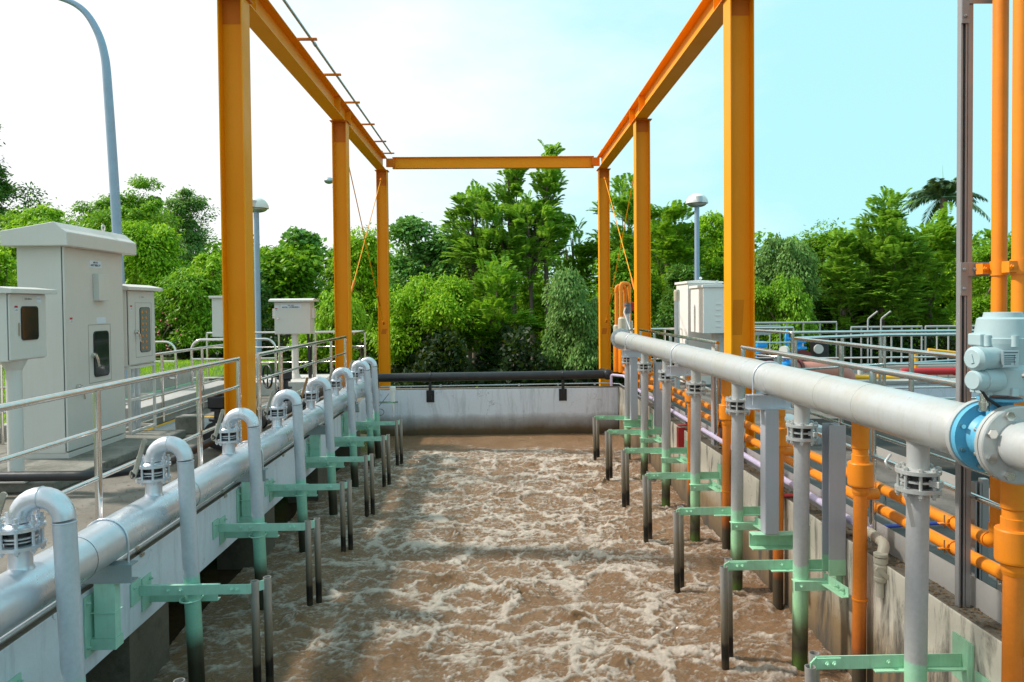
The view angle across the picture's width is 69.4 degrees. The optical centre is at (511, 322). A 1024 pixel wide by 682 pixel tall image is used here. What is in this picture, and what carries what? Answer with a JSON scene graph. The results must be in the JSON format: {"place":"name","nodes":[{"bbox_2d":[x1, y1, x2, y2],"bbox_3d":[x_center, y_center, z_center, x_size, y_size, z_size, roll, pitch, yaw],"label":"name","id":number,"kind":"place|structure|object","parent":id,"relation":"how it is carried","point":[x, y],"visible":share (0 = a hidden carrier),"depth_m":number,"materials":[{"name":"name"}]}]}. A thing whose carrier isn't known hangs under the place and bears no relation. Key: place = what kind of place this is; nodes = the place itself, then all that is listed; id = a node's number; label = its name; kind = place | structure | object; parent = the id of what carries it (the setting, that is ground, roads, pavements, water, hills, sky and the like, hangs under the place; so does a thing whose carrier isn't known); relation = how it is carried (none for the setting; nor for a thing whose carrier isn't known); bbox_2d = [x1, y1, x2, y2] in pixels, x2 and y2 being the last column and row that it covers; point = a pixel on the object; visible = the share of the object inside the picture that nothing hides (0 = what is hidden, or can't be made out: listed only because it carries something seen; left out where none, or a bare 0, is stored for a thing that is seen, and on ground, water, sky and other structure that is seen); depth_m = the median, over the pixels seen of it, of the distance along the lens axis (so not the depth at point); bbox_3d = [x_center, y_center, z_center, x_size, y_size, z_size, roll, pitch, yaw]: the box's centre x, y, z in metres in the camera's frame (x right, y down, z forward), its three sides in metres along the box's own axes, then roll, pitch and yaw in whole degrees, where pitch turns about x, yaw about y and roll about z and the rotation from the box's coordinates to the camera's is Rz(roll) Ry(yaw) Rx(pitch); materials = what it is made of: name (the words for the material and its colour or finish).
{"place":"outdoors","nodes":[
{"label":"outdoors","id":0,"kind":"place"},
{"bbox_2d":[3,356,300,422],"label":"lawn","id":1,"kind":"structure","parent":0,"point":[285,365],"depth_m":20.59,"materials":[{"name":"green plant"}]},
{"bbox_2d":[59,0,126,378],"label":"swan neck lamp","id":2,"kind":"object","parent":1,"relation":"on","point":[115,206],"visible":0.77,"depth_m":12.74,"materials":[{"name":"metal"}]},
{"bbox_2d":[154,266,222,358],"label":"broadleaf tree","id":3,"kind":"object","parent":1,"relation":"on","point":[181,291],"visible":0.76,"depth_m":22.53,"materials":[{"name":"green plant"}]},
{"bbox_2d":[125,370,223,429],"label":"parapet","id":4,"kind":"structure","parent":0,"point":[183,380],"depth_m":12.17,"materials":[{"name":"white concrete"}]},
{"bbox_2d":[0,395,372,681],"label":"tank wall","id":5,"kind":"structure","parent":0,"point":[30,652],"depth_m":5.53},
{"bbox_2d":[83,518,137,658],"bbox_3d":[-2.598,1.668,4.710,0.395,0.854,0.200,-1,1,-1],"label":"pipe support","id":6,"kind":"object","parent":5,"relation":"attached to","point":[102,607],"visible":0.73,"depth_m":4.67,"materials":[{"name":"green paint"}]},
{"bbox_2d":[0,357,241,522],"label":"railing","id":7,"kind":"object","parent":5,"relation":"on","point":[96,431],"visible":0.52,"depth_m":5.08,"materials":[{"name":"silver metal"}]},
{"bbox_2d":[0,395,323,573],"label":"deck","id":8,"kind":"structure","parent":5,"relation":"on","point":[114,488],"depth_m":6.86,"materials":[{"name":"concrete"}]},
{"bbox_2d":[0,430,185,492],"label":"equipment plinth","id":9,"kind":"structure","parent":8,"relation":"on","point":[119,452],"depth_m":8.01,"materials":[{"name":"concrete"}]},
{"bbox_2d":[0,286,56,483],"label":"control cabinet","id":10,"kind":"object","parent":9,"relation":"on","point":[22,325],"visible":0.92,"depth_m":6.95,"materials":[{"name":"metal"}]},
{"bbox_2d":[0,222,135,458],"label":"control cabinet","id":11,"kind":"object","parent":9,"relation":"on","point":[78,269],"visible":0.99,"depth_m":8.15,"materials":[{"name":"metal"}]},
{"bbox_2d":[123,284,162,433],"bbox_3d":[-5.088,0.503,9.896,0.440,2.025,0.960,-1,1,-1],"label":"control cabinet","id":12,"kind":"object","parent":9,"relation":"on","point":[139,325],"visible":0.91,"depth_m":9.85,"materials":[{"name":"metal"}]},
{"bbox_2d":[0,438,214,481],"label":"black hose pipe","id":13,"kind":"object","parent":8,"relation":"on","point":[31,476],"visible":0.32,"depth_m":6.78,"materials":[{"name":"plastic"}]},
{"bbox_2d":[217,0,255,454],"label":"steel column","id":14,"kind":"structure","parent":8,"relation":"on","point":[234,82],"depth_m":8.67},
{"bbox_2d":[249,0,386,169],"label":"steel girder","id":15,"kind":"object","parent":14,"relation":"on","point":[271,30],"visible":0.89,"depth_m":11.83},
{"bbox_2d":[256,374,340,395],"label":"concrete platform","id":16,"kind":"structure","parent":8,"relation":"on","point":[296,384],"depth_m":14.40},
{"bbox_2d":[268,298,318,378],"bbox_3d":[-4.425,0.322,15.078,0.890,1.628,0.500,-1,1,-1],"label":"control cabinet","id":17,"kind":"object","parent":16,"relation":"on","point":[294,317],"visible":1,"depth_m":14.92,"materials":[{"name":"metal"}]},
{"bbox_2d":[329,120,351,387],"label":"steel column","id":18,"kind":"structure","parent":8,"relation":"on","point":[341,228],"depth_m":14.56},
{"bbox_2d":[212,368,612,449],"bbox_3d":[-2.118,1.246,14.162,4.428,0.295,10.200,0,2,38],"label":"black pipe","id":19,"kind":"object","parent":8,"relation":"on","point":[601,373],"visible":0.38,"depth_m":16.07,"materials":[{"name":"plastic"}]},
{"bbox_2d":[0,400,357,644],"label":"conduit","id":20,"kind":"object","parent":5,"relation":"on","point":[26,623],"visible":0.63,"depth_m":5.39,"materials":[{"name":"metal"}]},
{"bbox_2d":[0,375,371,636],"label":"header pipe","id":21,"kind":"object","parent":5,"relation":"on","point":[27,586],"visible":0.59,"depth_m":4.87,"materials":[{"name":"silver metal"}]},
{"bbox_2d":[0,486,85,681],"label":"gooseneck pipe","id":22,"kind":"object","parent":21,"relation":"attached to","point":[22,528],"visible":1,"depth_m":3.83,"materials":[{"name":"silver metal"}]},
{"bbox_2d":[129,435,204,681],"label":"gooseneck pipe","id":23,"kind":"object","parent":21,"relation":"attached to","point":[154,463],"visible":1,"depth_m":5.34,"materials":[{"name":"silver metal"}]},
{"bbox_2d":[211,407,266,609],"bbox_3d":[-2.512,1.808,6.881,0.475,2.052,0.246,-1,1,-1],"label":"gooseneck pipe","id":24,"kind":"object","parent":21,"relation":"attached to","point":[228,429],"visible":0.98,"depth_m":6.83,"materials":[{"name":"silver metal"}]},
{"bbox_2d":[263,389,307,552],"bbox_3d":[-2.542,1.773,8.380,0.475,2.052,0.246,-1,1,-1],"label":"gooseneck pipe","id":25,"kind":"object","parent":21,"relation":"attached to","point":[277,407],"visible":0.99,"depth_m":8.33,"materials":[{"name":"silver metal"}]},
{"bbox_2d":[299,376,337,514],"bbox_3d":[-2.571,1.738,9.880,0.475,2.052,0.246,-1,1,-1],"label":"gooseneck pipe","id":26,"kind":"object","parent":21,"relation":"attached to","point":[309,391],"visible":0.98,"depth_m":9.83,"materials":[{"name":"silver metal"}]},
{"bbox_2d":[130,572,273,681],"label":"pipe bracket","id":27,"kind":"object","parent":5,"relation":"attached to","point":[145,591],"visible":0.99,"depth_m":5.34,"materials":[{"name":"metal"}]},
{"bbox_2d":[212,515,321,605],"bbox_3d":[-2.245,2.313,6.876,0.927,1.035,0.325,-1,1,-1],"label":"pipe bracket","id":28,"kind":"object","parent":5,"relation":"attached to","point":[222,529],"visible":0.98,"depth_m":6.84,"materials":[{"name":"metal"}]},
{"bbox_2d":[255,336,346,432],"bbox_3d":[-2.954,0.914,10.920,0.048,1.254,4.904,-1,1,-1],"label":"railing","id":29,"kind":"object","parent":5,"relation":"on","point":[259,379],"visible":0.51,"depth_m":9.45,"materials":[{"name":"silver metal"}]},
{"bbox_2d":[264,478,352,551],"bbox_3d":[-2.275,2.278,8.375,0.927,1.035,0.325,-1,1,-1],"label":"pipe bracket","id":30,"kind":"object","parent":5,"relation":"attached to","point":[272,490],"visible":0.94,"depth_m":8.34,"materials":[{"name":"metal"}]},
{"bbox_2d":[168,441,366,645],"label":"tank wall","id":31,"kind":"structure","parent":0,"point":[285,511],"depth_m":7.78,"materials":[{"name":"brown"}]},
{"bbox_2d":[152,433,851,681],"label":"water","id":32,"kind":"structure","parent":0,"point":[508,558],"depth_m":7.17,"materials":[{"name":"liquid"}]},
{"bbox_2d":[0,0,1012,294],"label":"sky","id":33,"kind":"structure","parent":0,"point":[853,99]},
{"bbox_2d":[215,311,972,436],"bbox_3d":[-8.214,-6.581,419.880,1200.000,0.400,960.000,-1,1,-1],"label":"ground","id":34,"kind":"structure","parent":0,"point":[362,434],"depth_m":29.23,"materials":[{"name":"soil"}]},
{"bbox_2d":[86,602,169,681],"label":"wall pier","id":35,"kind":"structure","parent":34,"relation":"on","point":[140,653],"depth_m":5.37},
{"bbox_2d":[77,198,185,284],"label":"broadleaf tree","id":36,"kind":"object","parent":34,"relation":"on","point":[146,211],"visible":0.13,"depth_m":29.70,"materials":[{"name":"green plant"}]},
{"bbox_2d":[111,219,194,350],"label":"broadleaf tree","id":37,"kind":"object","parent":34,"relation":"on","point":[150,261],"visible":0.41,"depth_m":24.89,"materials":[{"name":"green plant"}]},
{"bbox_2d":[155,184,221,273],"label":"broadleaf tree","id":38,"kind":"object","parent":34,"relation":"on","point":[193,236],"visible":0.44,"depth_m":32.42,"materials":[{"name":"green plant"}]},
{"bbox_2d":[217,506,274,569],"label":"wall pier","id":39,"kind":"structure","parent":34,"relation":"on","point":[237,553],"depth_m":7.99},
{"bbox_2d":[253,239,330,355],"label":"leaved tree","id":40,"kind":"object","parent":34,"relation":"on","point":[292,271],"visible":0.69,"depth_m":27.90,"materials":[{"name":"green plant"}]},
{"bbox_2d":[283,288,376,373],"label":"broadleaf tree","id":41,"kind":"object","parent":34,"relation":"on","point":[324,319],"visible":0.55,"depth_m":21.54,"materials":[{"name":"green plant"}]},
{"bbox_2d":[322,222,400,359],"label":"broadleaf tree","id":42,"kind":"object","parent":34,"relation":"on","point":[367,289],"visible":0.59,"depth_m":26.02,"materials":[{"name":"green plant"}]},
{"bbox_2d":[375,170,390,388],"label":"steel column","id":43,"kind":"structure","parent":34,"relation":"on","point":[382,207],"depth_m":19.82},
{"bbox_2d":[386,156,599,168],"bbox_3d":[-0.502,-4.282,19.797,5.690,0.300,0.165,-1,1,-1],"label":"steel girder","id":44,"kind":"object","parent":43,"relation":"on","point":[510,162],"visible":0.98,"depth_m":19.79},
{"bbox_2d":[361,265,491,384],"bbox_3d":[-2.886,0.268,25.145,4.460,4.378,4.134,-1,1,-1],"label":"broadleaf tree","id":45,"kind":"object","parent":34,"relation":"on","point":[424,305],"visible":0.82,"depth_m":24.25,"materials":[{"name":"green plant"}]},
{"bbox_2d":[389,212,468,302],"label":"vine covered tree","id":46,"kind":"object","parent":34,"relation":"on","point":[407,230],"visible":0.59,"depth_m":35.12,"materials":[{"name":"green plant"}]},
{"bbox_2d":[432,178,504,365],"bbox_3d":[-1.728,-1.888,31.251,3.243,8.379,3.199,-1,1,-1],"label":"feathery tree","id":47,"kind":"object","parent":34,"relation":"on","point":[472,197],"visible":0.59,"depth_m":30.87,"materials":[{"name":"green plant"}]},
{"bbox_2d":[373,386,617,435],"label":"tank wall","id":48,"kind":"structure","parent":34,"relation":"on","point":[494,410],"depth_m":16.05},
{"bbox_2d":[455,254,543,371],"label":"feathery tree","id":49,"kind":"object","parent":34,"relation":"on","point":[496,296],"visible":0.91,"depth_m":24.84,"materials":[{"name":"green plant"}]},
{"bbox_2d":[445,182,556,349],"bbox_3d":[-0.419,-1.843,31.021,4.867,8.277,4.135,-1,1,-1],"label":"feathery tree","id":50,"kind":"object","parent":34,"relation":"on","point":[493,213],"visible":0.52,"depth_m":30.04,"materials":[{"name":"green plant"}]},
{"bbox_2d":[490,189,573,370],"bbox_3d":[0.793,-1.572,30.607,3.685,7.733,3.448,-1,1,-1],"label":"feathery tree","id":51,"kind":"object","parent":34,"relation":"on","point":[550,227],"visible":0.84,"depth_m":30.16,"materials":[{"name":"green plant"}]},
{"bbox_2d":[520,139,570,365],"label":"feathery tree","id":52,"kind":"object","parent":34,"relation":"on","point":[548,185],"visible":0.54,"depth_m":30.75,"materials":[{"name":"green plant"}]},
{"bbox_2d":[155,315,981,388],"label":"undergrowth","id":53,"kind":"object","parent":34,"relation":"on","point":[521,361],"visible":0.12,"depth_m":23.47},
{"bbox_2d":[549,215,597,287],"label":"feathery tree","id":54,"kind":"object","parent":34,"relation":"on","point":[582,262],"visible":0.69,"depth_m":31.60,"materials":[{"name":"green plant"}]},
{"bbox_2d":[534,261,612,385],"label":"weeping tree","id":55,"kind":"object","parent":34,"relation":"on","point":[570,338],"visible":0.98,"depth_m":22.52,"materials":[{"name":"green plant"}]},
{"bbox_2d":[195,228,1010,360],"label":"distant woods","id":56,"kind":"object","parent":34,"relation":"on","point":[217,248],"depth_m":41.01,"materials":[{"name":"green plant"}]},
{"bbox_2d":[596,168,610,385],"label":"steel column","id":57,"kind":"structure","parent":34,"relation":"on","point":[604,272],"depth_m":19.94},
{"bbox_2d":[586,246,658,383],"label":"broadleaf tree","id":58,"kind":"object","parent":34,"relation":"on","point":[622,273],"visible":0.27,"depth_m":27.15,"materials":[{"name":"green plant"}]},
{"bbox_2d":[583,173,665,316],"bbox_3d":[4.742,-2.098,31.000,4.106,8.692,3.777,1,2,42],"label":"feathery tree","id":59,"kind":"object","parent":34,"relation":"on","point":[621,201],"visible":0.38,"depth_m":30.70,"materials":[{"name":"green plant"}]},
{"bbox_2d":[650,199,719,321],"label":"feathery tree","id":60,"kind":"object","parent":34,"relation":"on","point":[670,241],"visible":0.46,"depth_m":27.59,"materials":[{"name":"green plant"}]},
{"bbox_2d":[651,262,723,341],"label":"broadleaf tree","id":61,"kind":"object","parent":34,"relation":"on","point":[685,273],"visible":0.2,"depth_m":23.57,"materials":[{"name":"green plant"}]},
{"bbox_2d":[685,210,723,281],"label":"broadleaf tree","id":62,"kind":"object","parent":34,"relation":"on","point":[714,255],"visible":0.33,"depth_m":29.62,"materials":[{"name":"green plant"}]},
{"bbox_2d":[755,232,826,349],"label":"weeping tree","id":63,"kind":"object","parent":34,"relation":"on","point":[789,257],"visible":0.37,"depth_m":25.75,"materials":[{"name":"green plant"}]},
{"bbox_2d":[755,272,830,349],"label":"broadleaf tree","id":64,"kind":"object","parent":34,"relation":"on","point":[780,300],"visible":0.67,"depth_m":21.83,"materials":[{"name":"green plant"}]},
{"bbox_2d":[618,386,1001,681],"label":"tank wall","id":65,"kind":"structure","parent":34,"relation":"on","point":[830,619],"depth_m":5.52,"materials":[{"name":"concrete"}]},
{"bbox_2d":[642,463,721,542],"bbox_3d":[1.986,2.211,8.546,0.937,1.080,0.497,-1,1,-1],"label":"pipe bracket","id":66,"kind":"object","parent":65,"relation":"attached to","point":[648,477],"visible":0.94,"depth_m":8.68,"materials":[{"name":"metal"}]},
{"bbox_2d":[666,343,721,444],"bbox_3d":[2.285,0.892,9.270,0.690,1.278,0.120,-1,1,-1],"label":"pipe support","id":67,"kind":"object","parent":65,"relation":"on","point":[677,370],"visible":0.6,"depth_m":9.28,"materials":[{"name":"silver metal"}]},
{"bbox_2d":[611,328,963,470],"bbox_3d":[2.137,0.461,8.672,0.390,0.480,10.270,-1,1,-1],"label":"header pipe","id":68,"kind":"object","parent":67,"relation":"on","point":[917,422],"visible":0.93,"depth_m":4.95,"materials":[{"name":"silver metal"}]},
{"bbox_2d":[658,369,674,506],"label":"drop pipe","id":69,"kind":"object","parent":68,"relation":"attached to","point":[664,379],"visible":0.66,"depth_m":10.09,"materials":[{"name":"silver metal"}]},
{"bbox_2d":[686,380,705,541],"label":"drop pipe","id":70,"kind":"object","parent":68,"relation":"attached to","point":[695,391],"visible":0.95,"depth_m":8.59,"materials":[{"name":"silver metal"}]},
{"bbox_2d":[725,396,749,590],"bbox_3d":[2.179,1.747,7.137,0.229,2.071,0.229,0,1,16],"label":"drop pipe","id":71,"kind":"object","parent":68,"relation":"attached to","point":[737,410],"visible":0.72,"depth_m":7.09,"materials":[{"name":"silver metal"}]},
{"bbox_2d":[786,419,817,670],"bbox_3d":[2.209,1.782,5.638,0.229,2.071,0.229,0,1,16],"label":"drop pipe","id":72,"kind":"object","parent":68,"relation":"attached to","point":[802,437],"visible":0.91,"depth_m":5.59,"materials":[{"name":"silver metal"}]},
{"bbox_2d":[884,454,943,681],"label":"drop pipe","id":73,"kind":"object","parent":68,"relation":"attached to","point":[917,488],"visible":0.94,"depth_m":4.03,"materials":[{"name":"silver metal"}]},
{"bbox_2d":[945,312,1023,484],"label":"motor valve","id":74,"kind":"object","parent":68,"relation":"attached to","point":[984,431],"visible":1,"depth_m":3.29,"materials":[{"name":"silver metal"}]},
{"bbox_2d":[622,0,1008,546],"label":"orange pipe","id":75,"kind":"object","parent":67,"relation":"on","point":[1000,123],"visible":0.48,"depth_m":4.09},
{"bbox_2d":[673,505,760,592],"bbox_3d":[2.016,2.246,7.047,0.937,1.080,0.497,-1,1,-1],"label":"pipe bracket","id":76,"kind":"object","parent":65,"relation":"attached to","point":[680,512],"visible":0.7,"depth_m":7.18,"materials":[{"name":"metal"}]},
{"bbox_2d":[719,379,731,549],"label":"orange drop pipe","id":77,"kind":"object","parent":65,"relation":"attached to","point":[726,390],"visible":0.66,"depth_m":8.20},
{"bbox_2d":[745,361,809,558],"bbox_3d":[2.244,1.162,6.294,0.488,1.678,0.220,-1,1,-1],"label":"pipe support","id":78,"kind":"object","parent":65,"relation":"attached to","point":[769,536],"visible":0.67,"depth_m":6.25,"materials":[{"name":"silver metal"}]},
{"bbox_2d":[773,410,793,609],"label":"orange drop pipe","id":79,"kind":"object","parent":65,"relation":"attached to","point":[784,450],"visible":0.32,"depth_m":6.68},
{"bbox_2d":[720,557,848,669],"bbox_3d":[2.045,2.281,5.548,0.937,1.080,0.497,-1,1,-1],"label":"pipe bracket","id":80,"kind":"object","parent":65,"relation":"attached to","point":[834,584],"visible":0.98,"depth_m":5.60,"materials":[{"name":"metal"}]},
{"bbox_2d":[649,381,999,588],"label":"deck","id":81,"kind":"structure","parent":65,"relation":"on","point":[945,501],"depth_m":6.48,"materials":[{"name":"concrete"}]},
{"bbox_2d":[631,119,652,390],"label":"steel column","id":82,"kind":"structure","parent":81,"relation":"on","point":[642,235],"depth_m":14.67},
{"bbox_2d":[675,277,723,384],"bbox_3d":[4.027,0.154,15.990,0.770,2.264,1.080,-1,1,-1],"label":"control cabinet","id":83,"kind":"object","parent":81,"relation":"on","point":[685,306],"visible":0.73,"depth_m":15.50,"materials":[{"name":"metal"}]},
{"bbox_2d":[719,0,758,448],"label":"steel column","id":84,"kind":"structure","parent":81,"relation":"on","point":[739,186],"depth_m":8.79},
{"bbox_2d":[597,0,722,167],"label":"steel girder","id":85,"kind":"object","parent":84,"relation":"on","point":[701,27],"visible":0.86,"depth_m":11.93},
{"bbox_2d":[793,332,989,476],"bbox_3d":[5.364,0.908,6.765,6.183,1.304,14.286,0,2,33],"label":"railing","id":86,"kind":"object","parent":81,"relation":"on","point":[841,343],"visible":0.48,"depth_m":9.26,"materials":[{"name":"silver metal"}]},
{"bbox_2d":[937,478,988,583],"bbox_3d":[2.758,1.292,4.529,0.265,0.688,0.086,-1,1,-1],"label":"strut frame","id":87,"kind":"object","parent":81,"relation":"on","point":[980,512],"visible":0.54,"depth_m":4.49,"materials":[{"name":"metal"}]},
{"bbox_2d":[622,371,1001,580],"bbox_3d":[2.506,1.213,10.078,0.313,0.182,12.809,-1,1,-1],"label":"orange pipe","id":88,"kind":"object","parent":87,"relation":"attached to","point":[986,564],"visible":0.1,"depth_m":5.14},
{"bbox_2d":[822,423,845,575],"bbox_3d":[2.435,1.331,5.601,0.127,1.130,0.127,-1,1,-1],"label":"steel post","id":89,"kind":"object","parent":65,"relation":"attached to","point":[834,499],"depth_m":5.54,"materials":[{"name":"metal"}]},
{"bbox_2d":[847,422,880,681],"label":"orange drop pipe","id":90,"kind":"object","parent":65,"relation":"attached to","point":[860,473],"visible":0.95,"depth_m":5.17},
{"bbox_2d":[745,447,1001,623],"bbox_3d":[2.681,1.567,3.791,0.006,0.173,9.400,-1,1,-1],"label":"toe plate","id":91,"kind":"object","parent":65,"relation":"on","point":[985,598],"depth_m":4.60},
{"bbox_2d":[740,345,1023,545],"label":"railing","id":92,"kind":"object","parent":65,"relation":"on","point":[873,371],"visible":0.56,"depth_m":5.37,"materials":[{"name":"silver metal"}]},
{"bbox_2d":[804,631,973,681],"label":"pipe bracket","id":93,"kind":"object","parent":65,"relation":"attached to","point":[958,661],"visible":0.98,"depth_m":4.15,"materials":[{"name":"metal"}]},
{"bbox_2d":[955,0,1023,606],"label":"strut frame","id":94,"kind":"object","parent":65,"relation":"on","point":[967,268],"visible":0.91,"depth_m":4.23,"materials":[{"name":"metal"}]},
{"bbox_2d":[1011,0,1023,405],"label":"orange pipe","id":95,"kind":"object","parent":94,"relation":"attached to","point":[1017,241],"visible":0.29,"depth_m":3.91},
{"bbox_2d":[994,480,1023,681],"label":"orange drop pipe","id":96,"kind":"object","parent":65,"relation":"attached to","point":[1009,542],"visible":0.93,"depth_m":3.62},
{"bbox_2d":[816,227,874,361],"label":"feathery tree","id":97,"kind":"object","parent":34,"relation":"on","point":[840,265],"visible":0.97,"depth_m":25.88,"materials":[{"name":"green plant"}]},
{"bbox_2d":[850,185,946,362],"bbox_3d":[13.258,-1.289,26.231,3.461,7.142,3.400,-1,1,-1],"label":"feathery tree","id":98,"kind":"object","parent":34,"relation":"on","point":[892,240],"visible":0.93,"depth_m":25.57,"materials":[{"name":"green plant"}]},
{"bbox_2d":[886,201,974,347],"bbox_3d":[15.346,-1.082,27.402,2.918,6.624,2.922,-1,1,-1],"label":"feathery tree","id":99,"kind":"object","parent":34,"relation":"on","point":[942,229],"visible":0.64,"depth_m":26.79,"materials":[{"name":"green plant"}]},
{"bbox_2d":[900,165,989,347],"bbox_3d":[19.724,-2.510,33.398,2.844,9.145,3.949,-2,2,-39],"label":"palm tree","id":100,"kind":"object","parent":34,"relation":"on","point":[941,191],"visible":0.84,"depth_m":33.22,"materials":[{"name":"green plant"}]},
{"bbox_2d":[949,230,1010,327],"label":"broadleaf tree","id":101,"kind":"object","parent":34,"relation":"on","point":[984,283],"visible":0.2,"depth_m":30.37,"materials":[{"name":"green plant"}]},
{"bbox_3d":[4.142,2.215,7.276,0.120,1.390,18.280,-1,1,-1],"label":"tank side wall","id":102,"kind":"object","parent":34,"relation":"on","visible":0},
{"bbox_2d":[689,280,723,352],"bbox_3d":[4.135,0.239,14.869,0.900,2.164,1.030,-1,1,-1],"label":"control cabinet","id":103,"kind":"object","parent":102,"relation":"on","point":[707,308],"visible":0.57,"depth_m":14.39,"materials":[{"name":"metal"}]},
{"bbox_2d":[785,409,850,429],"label":"cross walkway","id":104,"kind":"structure","parent":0,"point":[820,421],"depth_m":11.17,"materials":[{"name":"metal"}]},
{"bbox_2d":[755,329,973,407],"bbox_3d":[8.534,0.737,12.776,8.454,1.304,1.078,-1,1,-1],"label":"railing","id":105,"kind":"object","parent":104,"relation":"on","point":[879,357],"visible":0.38,"depth_m":12.20,"materials":[{"name":"silver metal"}]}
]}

